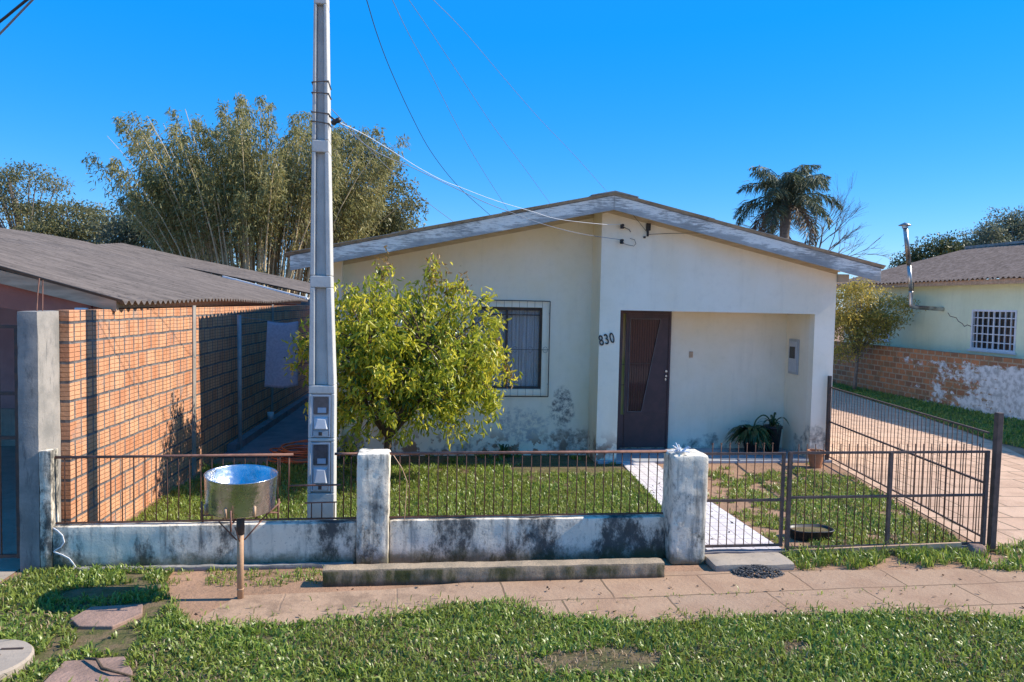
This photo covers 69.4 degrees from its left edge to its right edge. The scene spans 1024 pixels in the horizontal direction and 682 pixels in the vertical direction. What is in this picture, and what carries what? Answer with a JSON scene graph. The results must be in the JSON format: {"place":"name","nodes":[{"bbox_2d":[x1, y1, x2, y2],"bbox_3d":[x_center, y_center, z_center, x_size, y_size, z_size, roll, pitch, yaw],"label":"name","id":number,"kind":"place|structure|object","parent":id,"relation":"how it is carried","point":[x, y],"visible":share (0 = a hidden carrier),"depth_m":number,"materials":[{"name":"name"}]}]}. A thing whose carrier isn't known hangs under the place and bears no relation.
{"place":"outdoors","nodes":[
{"label":"outdoors","id":0,"kind":"place"},
{"bbox_2d":[0,446,19,581],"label":"driveway","id":1,"kind":"structure","parent":0,"point":[9,566],"depth_m":8.37,"materials":[{"name":"concrete"}]},
{"bbox_2d":[0,0,28,22],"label":"street cable","id":2,"kind":"object","parent":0,"point":[13,10],"visible":1,"depth_m":8.04,"materials":[{"name":"black rubber"}]},
{"bbox_2d":[97,243,310,304],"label":"back shed","id":3,"kind":"structure","parent":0,"point":[247,275],"depth_m":21.63,"materials":[{"name":"corrugated fibre cement"}]},
{"bbox_2d":[224,402,307,456],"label":"side yard","id":4,"kind":"structure","parent":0,"point":[292,427],"depth_m":13.39,"materials":[{"name":"concrete"}]},
{"bbox_2d":[227,393,308,451],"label":"yard kerb","id":5,"kind":"structure","parent":4,"relation":"on","point":[249,436],"depth_m":13.93,"materials":[{"name":"concrete"}]},
{"bbox_2d":[267,412,273,419],"bbox_3d":[-4.743,1.468,14.534,0.130,0.140,0.130,1,3,-7],"label":"plastic cup","id":6,"kind":"object","parent":5,"relation":"on","point":[270,415],"visible":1,"depth_m":14.49,"materials":[{"name":"white paint"}]},
{"bbox_2d":[237,315,305,448],"bbox_3d":[-3.831,0.674,12.584,1.632,2.221,0.079,-1,3,-34],"label":"clothes post","id":7,"kind":"object","parent":4,"relation":"on","point":[239,357],"visible":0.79,"depth_m":12.13,"materials":[{"name":"grey metal"}]},
{"bbox_2d":[264,321,297,387],"bbox_3d":[-3.918,0.226,12.591,0.616,1.134,0.230,-1,4,-37],"label":"towel","id":8,"kind":"object","parent":7,"relation":"hanging from","point":[276,354],"visible":0.87,"depth_m":12.50,"materials":[{"name":"fabric"}]},
{"bbox_2d":[340,444,358,459],"bbox_3d":[-2.580,1.742,11.613,0.471,0.238,0.337,0,3,-26],"label":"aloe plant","id":9,"kind":"object","parent":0,"point":[350,451],"visible":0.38,"depth_m":11.61,"materials":[{"name":"green plant"}]},
{"bbox_2d":[125,454,662,522],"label":"garden lawn","id":10,"kind":"structure","parent":0,"point":[545,463],"depth_m":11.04,"materials":[{"name":"plant"}]},
{"bbox_2d":[268,440,341,467],"bbox_3d":[-2.997,1.742,11.190,1.635,0.261,1.001,4,4,44],"label":"garden hose","id":11,"kind":"object","parent":10,"relation":"on","point":[301,450],"visible":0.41,"depth_m":11.19,"materials":[{"name":"red rubber"}]},
{"bbox_2d":[307,0,340,519],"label":"utility pole","id":12,"kind":"object","parent":10,"relation":"on","point":[322,435],"visible":0.97,"depth_m":7.49,"materials":[{"name":"concrete"}]},
{"bbox_2d":[0,0,33,34],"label":"street cable","id":13,"kind":"object","parent":12,"relation":"attached to","point":[16,16],"visible":1,"depth_m":8.24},
{"bbox_2d":[331,109,451,220],"bbox_3d":[-1.340,-2.065,10.236,0.262,0.823,5.575,2,3,13],"label":"service cable","id":14,"kind":"object","parent":12,"relation":"attached to","point":[384,164],"visible":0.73,"depth_m":9.41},
{"bbox_2d":[339,123,620,239],"bbox_3d":[-0.123,-1.893,9.586,0.300,0.764,5.318,4,4,41],"label":"service cable","id":15,"kind":"object","parent":12,"relation":"attached to","point":[462,191],"visible":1,"depth_m":9.06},
{"bbox_2d":[341,123,619,224],"bbox_3d":[-0.165,-1.992,9.617,0.445,0.580,5.312,4,4,41],"label":"service cable","id":16,"kind":"object","parent":12,"relation":"attached to","point":[471,191],"visible":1,"depth_m":9.43,"materials":[{"name":"white plastic"}]},
{"bbox_2d":[281,245,522,477],"bbox_3d":[-1.415,0.347,10.274,2.762,3.272,2.878,4,4,44],"label":"garden tree","id":17,"kind":"object","parent":10,"relation":"on","point":[410,353],"visible":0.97,"depth_m":9.82,"materials":[{"name":"green plant"}]},
{"bbox_2d":[495,444,519,457],"bbox_3d":[-0.126,1.782,12.001,0.421,0.263,0.491,-1,4,-40],"label":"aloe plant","id":18,"kind":"object","parent":10,"relation":"on","point":[503,448],"visible":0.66,"depth_m":11.96,"materials":[{"name":"green plant"}]},
{"bbox_2d":[366,0,489,214],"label":"overhead cable","id":19,"kind":"object","parent":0,"point":[405,103],"visible":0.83,"depth_m":20.15,"materials":[{"name":"black rubber"}]},
{"bbox_2d":[392,0,507,209],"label":"overhead cable","id":20,"kind":"object","parent":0,"point":[442,97],"visible":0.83,"depth_m":20.79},
{"bbox_2d":[409,0,549,202],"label":"overhead cable","id":21,"kind":"object","parent":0,"point":[471,93],"visible":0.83,"depth_m":20.17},
{"bbox_2d":[0,562,1023,681],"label":"verge","id":22,"kind":"structure","parent":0,"point":[126,635],"depth_m":5.33,"materials":[{"name":"plant"}]},
{"bbox_2d":[0,639,33,681],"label":"manhole cover","id":23,"kind":"object","parent":22,"relation":"on","point":[16,655],"visible":0.93,"depth_m":4.94,"materials":[{"name":"concrete"}]},
{"bbox_2d":[44,656,132,681],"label":"stone slab","id":24,"kind":"structure","parent":22,"relation":"on","point":[85,670],"depth_m":4.85,"materials":[{"name":"beige stone"}]},
{"bbox_2d":[85,657,135,677],"bbox_3d":[-2.663,2.147,4.867,0.492,0.060,0.069,2,3,24],"label":"stick","id":25,"kind":"object","parent":24,"relation":"on","point":[100,665],"visible":0.96,"depth_m":4.83,"materials":[{"name":"wood"}]},
{"bbox_2d":[70,604,142,629],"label":"stone slab","id":26,"kind":"structure","parent":22,"relation":"on","point":[109,617],"depth_m":5.66,"materials":[{"name":"stone"}]},
{"bbox_2d":[0,313,1023,622],"bbox_3d":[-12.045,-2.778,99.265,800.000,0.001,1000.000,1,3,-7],"label":"ground","id":27,"kind":"structure","parent":0,"point":[196,593],"depth_m":7.27,"materials":[{"name":"soil"}]},
{"bbox_2d":[0,158,75,231],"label":"hazy tree","id":28,"kind":"object","parent":27,"relation":"on","point":[13,203],"visible":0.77,"depth_m":36.69,"materials":[{"name":"green plant"}]},
{"bbox_2d":[17,278,60,571],"bbox_3d":[-4.326,0.748,6.781,0.181,2.643,0.411,1,3,-7],"label":"concrete post","id":29,"kind":"object","parent":27,"relation":"on","point":[38,366],"visible":0.73,"depth_m":6.62,"materials":[{"name":"grey concrete"}]},
{"bbox_2d":[0,325,19,557],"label":"driveway gate","id":30,"kind":"structure","parent":29,"relation":"attached to","point":[16,439],"depth_m":6.66,"materials":[{"name":"metal"}]},
{"bbox_2d":[6,198,120,243],"bbox_3d":[-20.966,-3.324,35.909,5.540,7.134,4.299,1,3,-7],"label":"round tree","id":31,"kind":"object","parent":27,"relation":"on","point":[73,230],"visible":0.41,"depth_m":34.86,"materials":[{"name":"green plant"}]},
{"bbox_2d":[0,228,307,445],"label":"house","id":32,"kind":"structure","parent":27,"relation":"on","point":[73,274],"depth_m":11.68,"materials":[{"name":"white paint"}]},
{"bbox_2d":[79,199,238,265],"bbox_3d":[-15.452,-2.928,32.123,7.758,6.960,4.269,1,3,-7],"label":"bushy tree","id":33,"kind":"object","parent":27,"relation":"on","point":[116,229],"visible":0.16,"depth_m":31.10,"materials":[{"name":"green leaf"},{"name":"grey bark"}]},
{"bbox_2d":[55,304,309,521],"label":"brick wall","id":34,"kind":"structure","parent":27,"relation":"on","point":[148,381],"depth_m":8.95,"materials":[{"name":"brick"}]},
{"bbox_2d":[39,448,355,571],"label":"wall","id":35,"kind":"structure","parent":27,"relation":"on","point":[271,545],"depth_m":6.79,"materials":[{"name":"paint"}]},
{"bbox_2d":[54,452,357,523],"bbox_3d":[-2.799,1.356,6.855,2.700,0.645,0.026,1,3,-7],"label":"railing","id":36,"kind":"object","parent":35,"relation":"on","point":[278,455],"visible":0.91,"depth_m":6.82,"materials":[{"name":"brown metal"}]},
{"bbox_2d":[81,93,411,298],"bbox_3d":[-9.266,-3.899,26.724,11.076,9.708,7.486,1,3,-7],"label":"bamboo clump","id":37,"kind":"object","parent":27,"relation":"on","point":[242,190],"visible":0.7,"depth_m":25.38,"materials":[{"name":"green plant"}]},
{"bbox_2d":[285,122,429,279],"bbox_3d":[-5.986,-3.899,29.882,6.111,9.562,4.653,1,3,-7],"label":"broad tree","id":38,"kind":"object","parent":27,"relation":"on","point":[397,223],"visible":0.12,"depth_m":29.00,"materials":[{"name":"green plant"}]},
{"bbox_2d":[356,449,390,563],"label":"fence pillar","id":39,"kind":"structure","parent":27,"relation":"on","point":[373,506],"depth_m":6.92,"materials":[{"name":"paint"}]},
{"bbox_2d":[393,455,406,519],"bbox_3d":[-1.058,1.385,6.990,0.137,0.622,0.011,1,3,-3],"label":"wire scrap","id":40,"kind":"object","parent":39,"relation":"hanging from","point":[406,486],"visible":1,"depth_m":6.99,"materials":[{"name":"brown metal"}]},
{"bbox_2d":[323,558,664,586],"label":"kerb block","id":41,"kind":"structure","parent":27,"relation":"on","point":[343,575],"depth_m":6.62,"materials":[{"name":"concrete"}]},
{"bbox_2d":[389,514,663,563],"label":"wall","id":42,"kind":"structure","parent":27,"relation":"on","point":[474,539],"depth_m":7.18,"materials":[{"name":"paint"}]},
{"bbox_2d":[389,450,666,517],"bbox_3d":[0.184,1.388,7.217,2.730,0.646,0.028,1,3,-7],"label":"railing","id":43,"kind":"object","parent":42,"relation":"on","point":[522,453],"visible":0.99,"depth_m":7.21,"materials":[{"name":"brown metal"}]},
{"bbox_2d":[166,565,954,609],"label":"grass patch","id":44,"kind":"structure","parent":27,"relation":"on","point":[299,573],"depth_m":6.59,"materials":[{"name":"green plant"}]},
{"bbox_2d":[284,191,885,463],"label":"house","id":45,"kind":"structure","parent":27,"relation":"on","point":[705,332],"depth_m":12.10,"materials":[{"name":"beige paint"}]},
{"bbox_2d":[464,299,550,396],"bbox_3d":[-0.093,0.116,12.161,1.392,1.577,0.276,1,3,-7],"label":"window","id":46,"kind":"structure","parent":45,"relation":"in","point":[524,333],"depth_m":12.18,"materials":[{"name":"metal"}]},
{"bbox_2d":[617,310,671,448],"bbox_3d":[2.146,0.669,12.679,1.135,2.380,0.097,1,3,-7],"label":"front door","id":47,"kind":"structure","parent":45,"relation":"in","point":[645,336],"depth_m":12.70,"materials":[{"name":"brown wood"}]},
{"bbox_2d":[724,424,779,451],"bbox_3d":[4.101,1.674,12.660,1.010,0.458,0.811,1,3,-7],"label":"potted fern","id":48,"kind":"object","parent":45,"relation":"on","point":[750,435],"visible":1,"depth_m":12.49,"materials":[{"name":"green plant"}]},
{"bbox_2d":[753,412,789,451],"bbox_3d":[4.439,1.571,12.738,0.621,0.669,0.538,2,3,18],"label":"potted plant","id":49,"kind":"object","parent":45,"relation":"on","point":[774,427],"visible":0.94,"depth_m":12.65,"materials":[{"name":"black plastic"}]},
{"bbox_2d":[194,468,1023,629],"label":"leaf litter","id":50,"kind":"object","parent":27,"relation":"on","point":[714,570],"visible":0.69,"depth_m":6.74,"materials":[{"name":"brown plant"}]},
{"bbox_2d":[662,449,707,563],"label":"fence pillar","id":51,"kind":"structure","parent":27,"relation":"on","point":[684,489],"depth_m":7.16,"materials":[{"name":"paint"}]},
{"bbox_2d":[703,443,785,547],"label":"gate","id":52,"kind":"structure","parent":51,"relation":"attached to","point":[781,499],"depth_m":7.43,"materials":[{"name":"metal"}]},
{"bbox_2d":[705,552,794,570],"bbox_3d":[2.297,2.150,7.203,0.804,0.087,0.344,1,3,-7],"label":"gate step","id":53,"kind":"object","parent":27,"relation":"on","point":[731,561],"visible":0.84,"depth_m":7.13,"materials":[{"name":"concrete"}]},
{"bbox_2d":[733,164,843,245],"bbox_3d":[11.615,-3.190,31.315,4.367,8.696,4.485,1,3,-7],"label":"palm tree","id":54,"kind":"object","parent":27,"relation":"on","point":[788,190],"visible":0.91,"depth_m":30.77,"materials":[{"name":"green plant"}]},
{"bbox_2d":[790,524,834,541],"bbox_3d":[3.273,2.104,8.113,0.500,0.115,0.300,1,3,-7],"label":"planter trough","id":55,"kind":"object","parent":27,"relation":"on","point":[808,531],"visible":0.81,"depth_m":8.04,"materials":[{"name":"metal"}]},
{"bbox_2d":[735,171,896,259],"bbox_3d":[12.903,-3.150,32.136,6.718,8.584,3.151,1,3,-7],"label":"bare tree","id":56,"kind":"object","parent":27,"relation":"on","point":[843,237],"visible":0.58,"depth_m":32.45,"materials":[{"name":"grey plant"}]},
{"bbox_2d":[806,448,825,468],"bbox_3d":[4.828,1.848,11.758,0.290,0.321,0.290,1,3,-7],"label":"terracotta pot","id":57,"kind":"object","parent":27,"relation":"on","point":[819,460],"visible":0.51,"depth_m":11.68,"materials":[{"name":"orange ceramic"}]},
{"bbox_2d":[825,376,831,459],"bbox_3d":[5.180,1.282,12.123,0.060,1.430,0.050,1,3,-7],"label":"gate post","id":58,"kind":"object","parent":27,"relation":"on","point":[828,411],"visible":1,"depth_m":12.10,"materials":[{"name":"metal"}]},
{"bbox_2d":[828,387,989,535],"bbox_3d":[5.119,1.433,10.016,0.022,1.158,4.336,1,3,2],"label":"side railing","id":59,"kind":"object","parent":58,"relation":"attached to","point":[925,459],"visible":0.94,"depth_m":9.52,"materials":[{"name":"metal"}]},
{"bbox_2d":[705,545,966,555],"bbox_3d":[3.416,2.160,7.603,3.113,0.076,0.101,1,3,-7],"label":"garden edge","id":60,"kind":"object","parent":27,"relation":"on","point":[741,551],"visible":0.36,"depth_m":7.47,"materials":[{"name":"concrete"}]},
{"bbox_2d":[707,462,965,545],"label":"garden grass","id":61,"kind":"structure","parent":27,"relation":"on","point":[834,491],"depth_m":9.21,"materials":[{"name":"green plant"}]},
{"bbox_2d":[779,533,1023,571],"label":"weed grass","id":62,"kind":"structure","parent":27,"relation":"on","point":[926,555],"depth_m":7.39,"materials":[{"name":"green plant"}]},
{"bbox_2d":[832,341,1023,419],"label":"garden wall","id":63,"kind":"structure","parent":27,"relation":"on","point":[987,384],"depth_m":20.03,"materials":[{"name":"brick"}]},
{"bbox_2d":[886,230,977,279],"bbox_3d":[20.989,-2.179,36.720,5.034,6.536,3.161,1,3,-7],"label":"laurel tree","id":64,"kind":"object","parent":27,"relation":"on","point":[945,245],"visible":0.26,"depth_m":36.27,"materials":[{"name":"green plant"}]},
{"bbox_2d":[966,543,986,555],"bbox_3d":[4.814,2.162,7.684,0.161,0.111,0.135,1,3,-7],"label":"rubble stone","id":65,"kind":"object","parent":27,"relation":"on","point":[972,547],"visible":0.81,"depth_m":7.63,"materials":[{"name":"grey stone"}]},
{"bbox_2d":[952,220,1020,279],"bbox_3d":[24.529,-2.675,39.218,4.734,7.415,3.138,1,3,-7],"label":"evergreen tree","id":66,"kind":"object","parent":27,"relation":"on","point":[998,237],"visible":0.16,"depth_m":38.61,"materials":[{"name":"green plant"}]},
{"bbox_2d":[986,412,1003,551],"bbox_3d":[5.059,1.481,7.752,0.072,1.470,0.062,1,3,-7],"label":"gate post","id":67,"kind":"object","parent":27,"relation":"on","point":[995,478],"visible":0.91,"depth_m":7.73,"materials":[{"name":"metal"}]},
{"bbox_2d":[784,444,990,554],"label":"gate","id":68,"kind":"structure","parent":67,"relation":"attached to","point":[934,545],"depth_m":7.61,"materials":[{"name":"metal"}]},
{"bbox_2d":[967,205,1023,278],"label":"evergreen tree","id":69,"kind":"object","parent":27,"relation":"on","point":[1015,228],"visible":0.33,"depth_m":39.93,"materials":[{"name":"green plant"}]},
{"bbox_2d":[0,0,1023,310],"label":"sky","id":70,"kind":"structure","parent":0,"point":[672,103],"materials":[{"name":"blue"}]},
{"bbox_2d":[441,7,603,187],"bbox_3d":[1.091,-5.892,21.862,1.478,3.304,19.405,2,3,22],"label":"overhead cable","id":71,"kind":"object","parent":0,"point":[514,90],"visible":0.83,"depth_m":20.86,"materials":[{"name":"black rubber"}]},
{"bbox_2d":[196,569,1023,627],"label":"sidewalk","id":72,"kind":"structure","parent":0,"point":[1001,591],"depth_m":6.39,"materials":[{"name":"beige concrete"}]},
{"bbox_2d":[201,464,280,598],"bbox_3d":[-2.232,1.608,6.105,0.574,1.077,0.575,4,4,41],"label":"street bin","id":73,"kind":"object","parent":72,"relation":"on","point":[238,493],"visible":1,"depth_m":5.98,"materials":[{"name":"silver metal"}]},
{"bbox_2d":[173,592,1023,625],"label":"edge grass","id":74,"kind":"structure","parent":72,"relation":"on","point":[928,608],"depth_m":6.01,"materials":[{"name":"green plant"}]},
{"bbox_2d":[730,564,784,578],"bbox_3d":[2.316,2.160,6.982,0.530,0.094,0.319,1,3,-7],"label":"gravel heap","id":75,"kind":"object","parent":72,"relation":"on","point":[755,568],"visible":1,"depth_m":6.92,"materials":[{"name":"grey gravel"}]},
{"bbox_2d":[667,443,690,453],"bbox_3d":[1.632,1.042,7.176,0.215,0.112,0.150,-1,3,-32],"label":"plastic bag","id":76,"kind":"object","parent":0,"point":[679,450],"visible":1,"depth_m":7.17,"materials":[{"name":"white plastic"}]},
{"bbox_2d":[623,463,780,549],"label":"garden path","id":77,"kind":"structure","parent":0,"point":[714,509],"depth_m":8.53,"materials":[{"name":"concrete"}]},
{"bbox_2d":[829,389,1023,545],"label":"driveway","id":78,"kind":"structure","parent":0,"point":[1010,523],"depth_m":12.13,"materials":[{"name":"grey concrete"}]},
{"bbox_2d":[832,382,1023,448],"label":"side lawn","id":79,"kind":"structure","parent":0,"point":[957,422],"depth_m":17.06,"materials":[{"name":"plant"}]},
{"bbox_2d":[833,277,925,389],"bbox_3d":[10.957,-0.211,22.924,3.130,3.569,2.027,1,3,-7],"label":"yellow shrub","id":80,"kind":"object","parent":79,"relation":"on","point":[855,320],"visible":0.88,"depth_m":22.63,"materials":[{"name":"green plant"}]},
{"bbox_2d":[836,240,1023,358],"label":"green house","id":81,"kind":"structure","parent":0,"point":[985,316],"depth_m":21.46,"materials":[{"name":"paint"}]},
{"bbox_2d":[873,324,889,341],"bbox_3d":[12.304,-0.373,24.795,0.126,0.750,1.270,1,3,-7],"label":"window","id":82,"kind":"structure","parent":81,"relation":"in","point":[888,336],"depth_m":24.44,"materials":[{"name":"white paint"}]},
{"bbox_2d":[898,222,944,310],"bbox_3d":[11.955,-2.162,21.606,1.510,2.548,0.335,1,3,-7],"label":"chimney pipe","id":83,"kind":"object","parent":81,"relation":"attached to","point":[905,225],"visible":1,"depth_m":21.54,"materials":[{"name":"metal"}]},
{"bbox_2d":[967,310,1017,354],"bbox_3d":[12.904,-0.260,19.850,0.126,1.150,1.690,1,3,-7],"label":"window","id":84,"kind":"structure","parent":81,"relation":"in","point":[995,330],"depth_m":19.84,"materials":[{"name":"white paint"}]}
]}

